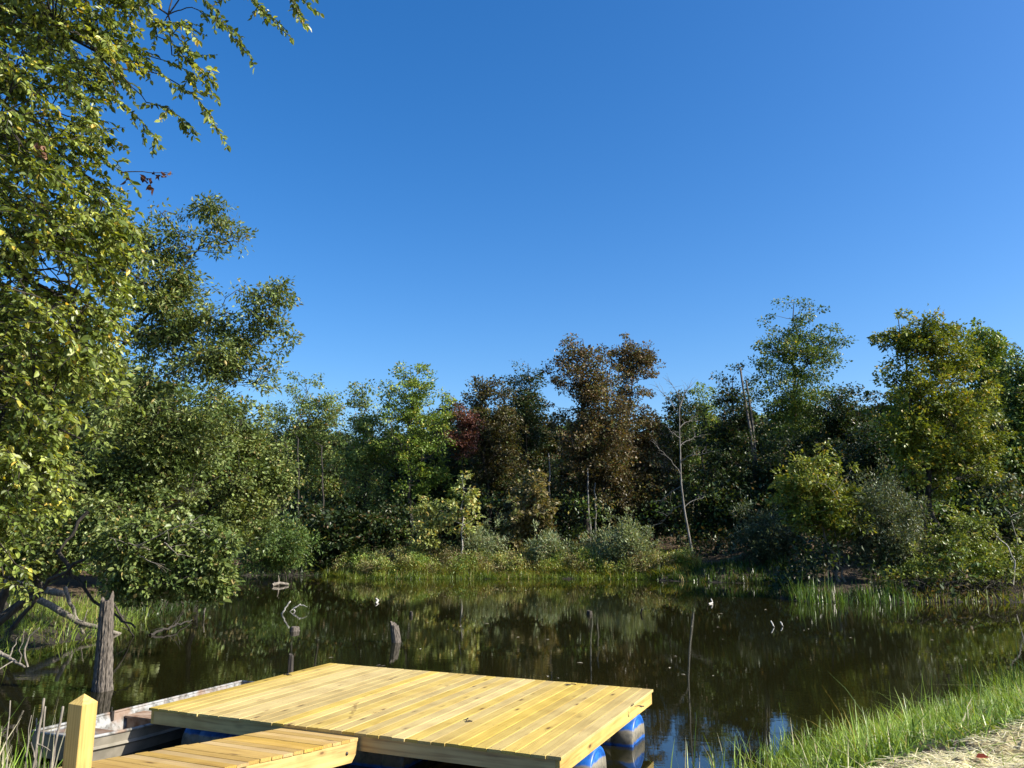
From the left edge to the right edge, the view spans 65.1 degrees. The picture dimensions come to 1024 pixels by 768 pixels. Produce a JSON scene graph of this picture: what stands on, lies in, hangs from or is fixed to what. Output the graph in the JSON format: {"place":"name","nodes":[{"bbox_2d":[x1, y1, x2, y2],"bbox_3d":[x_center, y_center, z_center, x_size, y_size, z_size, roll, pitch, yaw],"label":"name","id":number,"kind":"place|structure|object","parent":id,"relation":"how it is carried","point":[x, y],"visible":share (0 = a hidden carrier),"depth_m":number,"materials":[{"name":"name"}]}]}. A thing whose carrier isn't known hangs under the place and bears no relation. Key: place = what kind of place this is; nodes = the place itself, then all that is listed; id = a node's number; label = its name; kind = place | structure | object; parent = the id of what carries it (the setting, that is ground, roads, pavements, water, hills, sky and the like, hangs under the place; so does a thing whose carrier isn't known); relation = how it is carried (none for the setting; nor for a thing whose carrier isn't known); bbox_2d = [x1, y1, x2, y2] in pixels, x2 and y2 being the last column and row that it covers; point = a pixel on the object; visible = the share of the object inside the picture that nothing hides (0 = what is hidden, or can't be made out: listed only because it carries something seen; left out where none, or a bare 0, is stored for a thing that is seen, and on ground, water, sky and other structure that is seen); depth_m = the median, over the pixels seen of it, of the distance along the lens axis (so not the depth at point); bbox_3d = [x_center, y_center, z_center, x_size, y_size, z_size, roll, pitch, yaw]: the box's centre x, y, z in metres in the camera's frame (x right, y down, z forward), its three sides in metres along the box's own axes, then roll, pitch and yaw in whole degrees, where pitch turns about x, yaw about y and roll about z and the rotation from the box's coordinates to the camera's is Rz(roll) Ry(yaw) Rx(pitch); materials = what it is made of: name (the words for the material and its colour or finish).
{"place":"outdoors","nodes":[
{"label":"outdoors","id":0,"kind":"place"},
{"bbox_2d":[0,575,1023,767],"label":"water","id":1,"kind":"structure","parent":0,"point":[807,661],"depth_m":16.58,"materials":[{"name":"black liquid"}]},
{"bbox_2d":[91,591,113,691],"bbox_3d":[-6.330,4.248,12.484,0.268,1.987,0.299,-5,-11,24],"label":"stump","id":2,"kind":"object","parent":1,"relation":"in","point":[102,681],"visible":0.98,"depth_m":12.44,"materials":[{"name":"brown wood"}]},
{"bbox_2d":[30,680,253,760],"bbox_3d":[-4.204,4.195,10.048,0.954,0.430,3.330,-4,-11,23],"label":"jon boat","id":3,"kind":"object","parent":1,"relation":"on","point":[120,732],"visible":0.46,"depth_m":9.14,"materials":[{"name":"paint"}]},
{"bbox_2d":[149,609,192,635],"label":"dead branch","id":4,"kind":"object","parent":1,"relation":"on","point":[162,629],"visible":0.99,"depth_m":19.48,"materials":[{"name":"wood"}]},
{"bbox_2d":[390,621,400,642],"bbox_3d":[-2.563,5.605,17.657,0.254,0.748,0.211,0,-10,0],"label":"pond stump","id":5,"kind":"object","parent":1,"relation":"in","point":[395,633],"visible":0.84,"depth_m":17.62,"materials":[{"name":"grey wood"}]},
{"bbox_2d":[149,663,652,767],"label":"floating dock","id":6,"kind":"object","parent":1,"relation":"on","point":[395,718],"visible":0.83,"depth_m":8.75,"materials":[{"name":"yellow wood"}]},
{"bbox_2d":[783,572,925,604],"bbox_3d":[11.592,6.865,27.422,4.528,1.466,1.945,-2,-10,12],"label":"reed clump","id":7,"kind":"object","parent":1,"relation":"in","point":[868,599],"visible":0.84,"depth_m":27.28,"materials":[{"name":"green plant"}]},
{"bbox_2d":[0,525,1023,766],"bbox_3d":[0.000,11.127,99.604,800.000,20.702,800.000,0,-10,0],"label":"ground","id":8,"kind":"structure","parent":0,"point":[72,585],"depth_m":28.91,"materials":[{"name":"soil"}]},
{"bbox_2d":[0,633,25,668],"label":"fallen branch","id":9,"kind":"object","parent":8,"relation":"on","point":[8,657],"visible":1,"depth_m":12.18,"materials":[{"name":"grey wood"}]},
{"bbox_2d":[0,695,65,767],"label":"tall grass","id":10,"kind":"structure","parent":8,"relation":"on","point":[3,762],"depth_m":7.70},
{"bbox_2d":[31,698,50,767],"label":"dead stalk","id":11,"kind":"object","parent":8,"relation":"on","point":[38,734],"visible":0.95,"depth_m":7.21,"materials":[{"name":"plant"}]},
{"bbox_2d":[37,706,45,767],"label":"dead stalk","id":12,"kind":"object","parent":8,"relation":"on","point":[41,748],"visible":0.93,"depth_m":7.22,"materials":[{"name":"beige plant"}]},
{"bbox_2d":[0,286,96,609],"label":"tree","id":13,"kind":"object","parent":8,"relation":"on","point":[36,352],"visible":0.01,"depth_m":21.68,"materials":[{"name":"green plant"}]},
{"bbox_2d":[49,706,63,767],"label":"dead stalk","id":14,"kind":"object","parent":8,"relation":"on","point":[56,737],"visible":0.99,"depth_m":7.22,"materials":[{"name":"plant"}]},
{"bbox_2d":[0,494,141,644],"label":"overhanging shrub","id":15,"kind":"object","parent":8,"relation":"on","point":[47,543],"visible":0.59,"depth_m":16.75,"materials":[{"name":"green plant"}]},
{"bbox_2d":[63,586,87,633],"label":"fallen branch","id":16,"kind":"object","parent":8,"relation":"on","point":[67,595],"visible":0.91,"depth_m":19.05,"materials":[{"name":"grey wood"}]},
{"bbox_2d":[36,597,120,633],"bbox_3d":[-10.376,5.517,19.070,2.136,0.997,0.556,0,-10,0],"label":"fallen branch","id":17,"kind":"object","parent":8,"relation":"on","point":[54,607],"visible":0.72,"depth_m":18.97,"materials":[{"name":"grey wood"}]},
{"bbox_2d":[62,694,97,767],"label":"wooden post","id":18,"kind":"object","parent":8,"relation":"on","point":[80,732],"visible":1,"depth_m":5.03,"materials":[{"name":"wood"}]},
{"bbox_2d":[0,580,169,661],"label":"marsh grass","id":19,"kind":"structure","parent":8,"relation":"on","point":[81,609],"depth_m":19.31,"materials":[{"name":"plant"}]},
{"bbox_2d":[4,579,64,596],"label":"fallen branch","id":20,"kind":"object","parent":19,"relation":"on","point":[54,591],"visible":0.22,"depth_m":19.63,"materials":[{"name":"wood"}]},
{"bbox_2d":[0,396,240,617],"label":"overhanging tree","id":21,"kind":"object","parent":8,"relation":"on","point":[147,479],"visible":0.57,"depth_m":17.99,"materials":[{"name":"green plant"}]},
{"bbox_2d":[49,342,195,597],"bbox_3d":[-13.550,2.828,26.338,5.819,8.801,4.655,0,-10,0],"label":"tree","id":22,"kind":"object","parent":8,"relation":"on","point":[127,433],"visible":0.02,"depth_m":26.43,"materials":[{"name":"green plant"}]},
{"bbox_2d":[0,500,246,627],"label":"overhanging shrub","id":23,"kind":"object","parent":8,"relation":"on","point":[151,555],"visible":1,"depth_m":15.54,"materials":[{"name":"green plant"}]},
{"bbox_2d":[0,186,305,612],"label":"overhanging tree","id":24,"kind":"object","parent":8,"relation":"on","point":[163,299],"visible":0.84,"depth_m":18.35,"materials":[{"name":"green plant"}]},
{"bbox_2d":[0,0,323,606],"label":"elm tree","id":25,"kind":"object","parent":8,"relation":"on","point":[26,459],"visible":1,"depth_m":7.52,"materials":[{"name":"green plant"}]},
{"bbox_2d":[152,356,250,525],"bbox_3d":[-12.589,3.339,30.462,5.068,9.174,4.121,0,-10,0],"label":"tree","id":26,"kind":"object","parent":8,"relation":"on","point":[202,508],"visible":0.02,"depth_m":30.36,"materials":[{"name":"green plant"}]},
{"bbox_2d":[58,728,357,767],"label":"gangway","id":27,"kind":"object","parent":8,"relation":"on","point":[282,748],"visible":0.98,"depth_m":6.96,"materials":[{"name":"yellow wood"}]},
{"bbox_2d":[115,559,357,618],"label":"bank grass","id":28,"kind":"structure","parent":8,"relation":"on","point":[159,610],"depth_m":25.42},
{"bbox_2d":[167,373,310,561],"bbox_3d":[-9.813,3.607,28.582,5.071,8.363,3.491,5,-12,-28],"label":"olive tree","id":29,"kind":"object","parent":8,"relation":"on","point":[255,478],"visible":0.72,"depth_m":28.53,"materials":[{"name":"green plant"}]},
{"bbox_2d":[258,420,294,532],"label":"forest tree","id":30,"kind":"object","parent":8,"relation":"on","point":[278,431],"visible":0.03,"depth_m":60.88,"materials":[{"name":"green plant"}]},
{"bbox_2d":[235,511,328,578],"bbox_3d":[-11.268,8.179,39.585,4.194,3.882,4.115,-7,-12,33],"label":"willow shrub","id":31,"kind":"object","parent":8,"relation":"on","point":[286,549],"visible":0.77,"depth_m":39.06,"materials":[{"name":"green plant"}]},
{"bbox_2d":[271,419,329,526],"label":"forest tree","id":32,"kind":"object","parent":8,"relation":"on","point":[293,457],"visible":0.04,"depth_m":59.68,"materials":[{"name":"green plant"}]},
{"bbox_2d":[255,370,354,527],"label":"pale tree","id":33,"kind":"object","parent":8,"relation":"on","point":[305,431],"visible":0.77,"depth_m":51.35,"materials":[{"name":"green plant"}]},
{"bbox_2d":[290,420,350,510],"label":"forest tree","id":34,"kind":"object","parent":8,"relation":"on","point":[334,443],"visible":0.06,"depth_m":59.23,"materials":[{"name":"green plant"}]},
{"bbox_2d":[278,446,396,523],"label":"understory tree","id":35,"kind":"object","parent":8,"relation":"on","point":[333,472],"visible":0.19,"depth_m":51.98,"materials":[{"name":"green plant"}]},
{"bbox_2d":[279,494,409,567],"bbox_3d":[-9.273,8.267,44.786,7.422,4.214,4.448,3,-11,-16],"label":"dark shrub","id":36,"kind":"object","parent":8,"relation":"on","point":[349,528],"visible":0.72,"depth_m":44.04,"materials":[{"name":"green plant"}]},
{"bbox_2d":[322,379,404,513],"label":"slender tree","id":37,"kind":"object","parent":8,"relation":"on","point":[363,423],"visible":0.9,"depth_m":48.51,"materials":[{"name":"green plant"}]},
{"bbox_2d":[344,429,404,511],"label":"forest tree","id":38,"kind":"object","parent":8,"relation":"on","point":[373,435],"visible":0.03,"depth_m":58.27,"materials":[{"name":"green plant"}]},
{"bbox_2d":[361,424,412,536],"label":"forest tree","id":39,"kind":"object","parent":8,"relation":"on","point":[393,476],"visible":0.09,"depth_m":57.77,"materials":[{"name":"green plant"}]},
{"bbox_2d":[358,360,469,549],"bbox_3d":[-5.782,4.677,48.260,6.751,11.939,5.272,5,-12,-28],"label":"pale tree","id":40,"kind":"object","parent":8,"relation":"on","point":[413,408],"visible":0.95,"depth_m":47.70,"materials":[{"name":"green plant"}]},
{"bbox_2d":[389,407,438,536],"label":"forest tree","id":41,"kind":"object","parent":8,"relation":"on","point":[419,451],"visible":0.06,"depth_m":58.84,"materials":[{"name":"green plant"}]},
{"bbox_2d":[405,494,458,557],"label":"sapling","id":42,"kind":"object","parent":8,"relation":"on","point":[437,524],"visible":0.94,"depth_m":42.20,"materials":[{"name":"green plant"}]},
{"bbox_2d":[393,444,490,546],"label":"understory tree","id":43,"kind":"object","parent":8,"relation":"on","point":[437,493],"visible":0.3,"depth_m":49.83,"materials":[{"name":"green plant"}]},
{"bbox_2d":[425,393,472,540],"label":"dark tree","id":44,"kind":"object","parent":8,"relation":"on","point":[436,432],"visible":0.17,"depth_m":56.36,"materials":[{"name":"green plant"}]},
{"bbox_2d":[435,470,484,558],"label":"sapling","id":45,"kind":"object","parent":8,"relation":"on","point":[469,499],"visible":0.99,"depth_m":42.16,"materials":[{"name":"green plant"}]},
{"bbox_2d":[425,429,498,537],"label":"forest tree","id":46,"kind":"object","parent":8,"relation":"on","point":[466,485],"visible":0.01,"depth_m":57.30,"materials":[{"name":"green plant"}]},
{"bbox_2d":[440,402,484,540],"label":"maple tree","id":47,"kind":"object","parent":8,"relation":"on","point":[465,441],"visible":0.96,"depth_m":48.27,"materials":[{"name":"red plant"}]},
{"bbox_2d":[456,510,515,560],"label":"willow shrub","id":48,"kind":"object","parent":8,"relation":"on","point":[482,541],"visible":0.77,"depth_m":42.26,"materials":[{"name":"green plant"}]},
{"bbox_2d":[447,374,534,550],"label":"oak tree","id":49,"kind":"object","parent":8,"relation":"on","point":[495,444],"visible":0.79,"depth_m":50.80,"materials":[{"name":"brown plant"}]},
{"bbox_2d":[321,563,668,579],"bbox_3d":[-1.345,9.352,40.080,18.599,1.054,4.711,-2,-10,8],"label":"sedge","id":50,"kind":"object","parent":8,"relation":"on","point":[379,574],"visible":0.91,"depth_m":39.95,"materials":[{"name":"green plant"}]},
{"bbox_2d":[330,539,697,575],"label":"bank herbs","id":51,"kind":"object","parent":8,"relation":"on","point":[392,556],"visible":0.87,"depth_m":40.93,"materials":[{"name":"green plant"}]},
{"bbox_2d":[320,546,709,577],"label":"bank grass","id":52,"kind":"structure","parent":8,"relation":"on","point":[549,572],"depth_m":40.51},
{"bbox_2d":[485,397,554,532],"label":"forest tree","id":53,"kind":"object","parent":8,"relation":"on","point":[516,450],"visible":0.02,"depth_m":58.01,"materials":[{"name":"brown plant"}]},
{"bbox_2d":[484,468,560,550],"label":"sapling","id":54,"kind":"object","parent":8,"relation":"on","point":[535,491],"visible":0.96,"depth_m":44.14,"materials":[{"name":"green plant"}]},
{"bbox_2d":[494,359,561,540],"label":"dark tree","id":55,"kind":"object","parent":8,"relation":"on","point":[528,413],"visible":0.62,"depth_m":54.41,"materials":[{"name":"green plant"}]},
{"bbox_2d":[491,419,567,529],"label":"forest tree","id":56,"kind":"object","parent":8,"relation":"on","point":[543,424],"visible":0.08,"depth_m":57.38,"materials":[{"name":"brown plant"}]},
{"bbox_2d":[468,447,596,549],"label":"understory tree","id":57,"kind":"object","parent":8,"relation":"on","point":[546,468],"visible":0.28,"depth_m":51.48,"materials":[{"name":"green plant"}]},
{"bbox_2d":[49,470,1023,601],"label":"undergrowth","id":58,"kind":"object","parent":8,"relation":"on","point":[793,573],"visible":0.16,"depth_m":42.67,"materials":[{"name":"green plant"}]},
{"bbox_2d":[522,519,574,566],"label":"willow shrub","id":59,"kind":"object","parent":8,"relation":"on","point":[547,543],"visible":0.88,"depth_m":41.39,"materials":[{"name":"green plant"}]},
{"bbox_2d":[529,412,588,533],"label":"forest tree","id":60,"kind":"object","parent":8,"relation":"on","point":[557,438],"visible":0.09,"depth_m":57.63,"materials":[{"name":"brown plant"}]},
{"bbox_2d":[557,410,614,535],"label":"forest tree","id":61,"kind":"object","parent":8,"relation":"on","point":[573,482],"visible":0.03,"depth_m":57.10,"materials":[{"name":"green plant"}]},
{"bbox_2d":[572,530,616,565],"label":"willow shrub","id":62,"kind":"object","parent":8,"relation":"on","point":[597,547],"visible":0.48,"depth_m":41.64,"materials":[{"name":"green plant"}]},
{"bbox_2d":[541,333,664,542],"bbox_3d":[5.325,3.527,47.349,7.184,13.708,5.447,0,-10,0],"label":"oak tree","id":63,"kind":"object","parent":8,"relation":"on","point":[586,395],"visible":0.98,"depth_m":46.91,"materials":[{"name":"brown plant"}]},
{"bbox_2d":[595,506,662,565],"bbox_3d":[6.009,7.895,41.095,3.510,3.273,2.853,0,-10,0],"label":"willow shrub","id":64,"kind":"object","parent":8,"relation":"on","point":[628,539],"visible":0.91,"depth_m":40.95,"materials":[{"name":"green plant"}]},
{"bbox_2d":[597,332,665,444],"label":"oak tree","id":65,"kind":"object","parent":8,"relation":"on","point":[639,360],"visible":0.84,"depth_m":52.48,"materials":[{"name":"brown plant"}]},
{"bbox_2d":[603,401,678,533],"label":"oak tree","id":66,"kind":"object","parent":8,"relation":"on","point":[645,443],"visible":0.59,"depth_m":49.37,"materials":[{"name":"brown plant"}]},
{"bbox_2d":[597,452,694,550],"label":"understory tree","id":67,"kind":"object","parent":8,"relation":"on","point":[644,496],"visible":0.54,"depth_m":46.96,"materials":[{"name":"green plant"}]},
{"bbox_2d":[649,388,711,543],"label":"dark tree","id":68,"kind":"object","parent":8,"relation":"on","point":[686,446],"visible":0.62,"depth_m":52.99,"materials":[{"name":"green plant"}]},
{"bbox_2d":[649,379,712,552],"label":"dead tree","id":69,"kind":"object","parent":8,"relation":"on","point":[683,504],"visible":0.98,"depth_m":41.37,"materials":[{"name":"wood"}]},
{"bbox_2d":[653,418,714,532],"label":"forest tree","id":70,"kind":"object","parent":8,"relation":"on","point":[685,472],"visible":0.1,"depth_m":58.22,"materials":[{"name":"green plant"}]},
{"bbox_2d":[683,381,722,516],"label":"pale tree","id":71,"kind":"object","parent":8,"relation":"on","point":[702,403],"visible":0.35,"depth_m":55.18,"materials":[{"name":"green plant"}]},
{"bbox_2d":[621,552,787,583],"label":"bank grass","id":72,"kind":"structure","parent":8,"relation":"on","point":[706,570],"depth_m":38.13,"materials":[{"name":"plant"}]},
{"bbox_2d":[664,439,774,555],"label":"understory tree","id":73,"kind":"object","parent":8,"relation":"on","point":[740,483],"visible":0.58,"depth_m":44.62,"materials":[{"name":"green plant"}]},
{"bbox_2d":[684,360,770,551],"bbox_3d":[12.616,4.287,46.819,5.471,11.548,5.099,0,-10,0],"label":"dark tree","id":74,"kind":"object","parent":8,"relation":"on","point":[729,432],"visible":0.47,"depth_m":46.95,"materials":[{"name":"green plant"}]},
{"bbox_2d":[651,705,827,767],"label":"reed blades","id":75,"kind":"object","parent":8,"relation":"on","point":[766,749],"visible":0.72,"depth_m":8.15,"materials":[{"name":"green plant"}]},
{"bbox_2d":[739,368,756,479],"bbox_3d":[13.689,4.377,46.155,0.691,10.871,0.235,0,-10,0],"label":"snag","id":76,"kind":"object","parent":8,"relation":"on","point":[749,427],"visible":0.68,"depth_m":46.50,"materials":[{"name":"grey plant"}]},
{"bbox_2d":[745,380,756,463],"bbox_3d":[13.930,4.772,46.291,0.446,10.182,0.199,0,-10,0],"label":"snag","id":77,"kind":"object","parent":8,"relation":"on","point":[751,416],"visible":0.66,"depth_m":46.74,"materials":[{"name":"grey plant"}]},
{"bbox_2d":[729,404,774,452],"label":"forest tree","id":78,"kind":"object","parent":8,"relation":"on","point":[759,421],"visible":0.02,"depth_m":61.42,"materials":[{"name":"green plant"}]},
{"bbox_2d":[719,494,808,565],"bbox_3d":[12.349,7.228,39.357,4.755,3.636,3.816,0,-10,0],"label":"willow shrub","id":79,"kind":"object","parent":8,"relation":"on","point":[769,540],"visible":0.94,"depth_m":38.74,"materials":[{"name":"green plant"}]},
{"bbox_2d":[740,421,792,471],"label":"forest tree","id":80,"kind":"object","parent":8,"relation":"on","point":[767,429],"visible":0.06,"depth_m":58.06,"materials":[{"name":"green plant"}]},
{"bbox_2d":[725,295,855,470],"bbox_3d":[17.203,2.137,47.762,8.308,15.760,5.461,0,-10,0],"label":"tall tree","id":81,"kind":"object","parent":8,"relation":"on","point":[796,421],"visible":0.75,"depth_m":48.30,"materials":[{"name":"green plant"}]},
{"bbox_2d":[733,421,849,539],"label":"understory tree","id":82,"kind":"object","parent":8,"relation":"on","point":[783,456],"visible":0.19,"depth_m":43.72,"materials":[{"name":"green plant"}]},
{"bbox_2d":[720,569,906,601],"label":"bank grass","id":83,"kind":"structure","parent":8,"relation":"on","point":[774,591],"depth_m":28.37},
{"bbox_2d":[762,441,878,581],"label":"leaning tree","id":84,"kind":"object","parent":8,"relation":"on","point":[820,502],"visible":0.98,"depth_m":29.56,"materials":[{"name":"green plant"}]},
{"bbox_2d":[789,381,877,547],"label":"dark tree","id":85,"kind":"object","parent":8,"relation":"on","point":[835,424],"visible":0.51,"depth_m":44.48,"materials":[{"name":"green plant"}]},
{"bbox_2d":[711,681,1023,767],"bbox_3d":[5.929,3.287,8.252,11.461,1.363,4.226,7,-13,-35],"label":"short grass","id":86,"kind":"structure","parent":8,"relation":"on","point":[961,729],"depth_m":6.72,"materials":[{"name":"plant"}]},
{"bbox_2d":[727,652,1023,767],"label":"tall grass","id":87,"kind":"structure","parent":8,"relation":"on","point":[839,736],"depth_m":8.16,"materials":[{"name":"plant"}]},
{"bbox_2d":[817,418,939,526],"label":"understory tree","id":88,"kind":"object","parent":8,"relation":"on","point":[868,450],"visible":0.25,"depth_m":38.18,"materials":[{"name":"green plant"}]},
{"bbox_2d":[816,455,941,582],"bbox_3d":[13.647,5.170,30.005,3.968,4.837,3.384,0,-10,0],"label":"willow shrub","id":89,"kind":"object","parent":8,"relation":"on","point":[893,536],"visible":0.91,"depth_m":29.40,"materials":[{"name":"green plant"}]},
{"bbox_2d":[857,384,913,455],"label":"forest tree","id":90,"kind":"object","parent":8,"relation":"on","point":[866,394],"visible":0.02,"depth_m":61.98,"materials":[{"name":"green plant"}]},
{"bbox_2d":[878,381,954,469],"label":"forest tree","id":91,"kind":"object","parent":8,"relation":"on","point":[880,420],"visible":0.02,"depth_m":59.19,"materials":[{"name":"green plant"}]},
{"bbox_2d":[843,716,1023,767],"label":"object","id":92,"kind":"structure","parent":8,"relation":"on","point":[961,760],"depth_m":5.82,"materials":[{"name":"sand"}]},
{"bbox_2d":[860,304,1019,553],"bbox_3d":[16.810,2.173,31.688,5.525,11.165,4.222,5,-11,-25],"label":"olive tree","id":93,"kind":"object","parent":8,"relation":"on","point":[932,339],"visible":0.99,"depth_m":31.50,"materials":[{"name":"green plant"}]},
{"bbox_2d":[858,501,1023,589],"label":"vine shrub","id":94,"kind":"object","parent":8,"relation":"on","point":[999,560],"visible":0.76,"depth_m":28.93,"materials":[{"name":"green plant"}]},
{"bbox_2d":[865,562,1023,602],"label":"bank grass","id":95,"kind":"structure","parent":8,"relation":"on","point":[1001,595],"depth_m":27.49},
{"bbox_2d":[874,567,1023,600],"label":"brush","id":96,"kind":"object","parent":8,"relation":"on","point":[908,584],"visible":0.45,"depth_m":27.84,"materials":[{"name":"green plant"}]},
{"bbox_2d":[907,409,1023,541],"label":"understory tree","id":97,"kind":"object","parent":8,"relation":"on","point":[1006,459],"visible":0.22,"depth_m":35.94,"materials":[{"name":"green plant"}]},
{"bbox_2d":[951,317,1023,541],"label":"pale tree","id":98,"kind":"object","parent":8,"relation":"on","point":[995,341],"visible":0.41,"depth_m":41.19,"materials":[{"name":"green plant"}]},
{"bbox_2d":[955,627,1023,700],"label":"cattail leaves","id":99,"kind":"object","parent":8,"relation":"on","point":[1002,679],"visible":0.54,"depth_m":11.51,"materials":[{"name":"green plant"}]},
{"bbox_2d":[965,471,1023,550],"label":"dark shrub","id":100,"kind":"object","parent":8,"relation":"on","point":[987,492],"visible":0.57,"depth_m":32.60,"materials":[{"name":"green plant"}]},
{"bbox_2d":[981,342,1023,544],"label":"edge tree","id":101,"kind":"object","parent":8,"relation":"on","point":[1014,397],"visible":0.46,"depth_m":37.28,"materials":[{"name":"green plant"}]},
{"bbox_2d":[0,0,1023,440],"label":"sky","id":102,"kind":"structure","parent":0,"point":[463,189],"materials":[{"name":"blue"}]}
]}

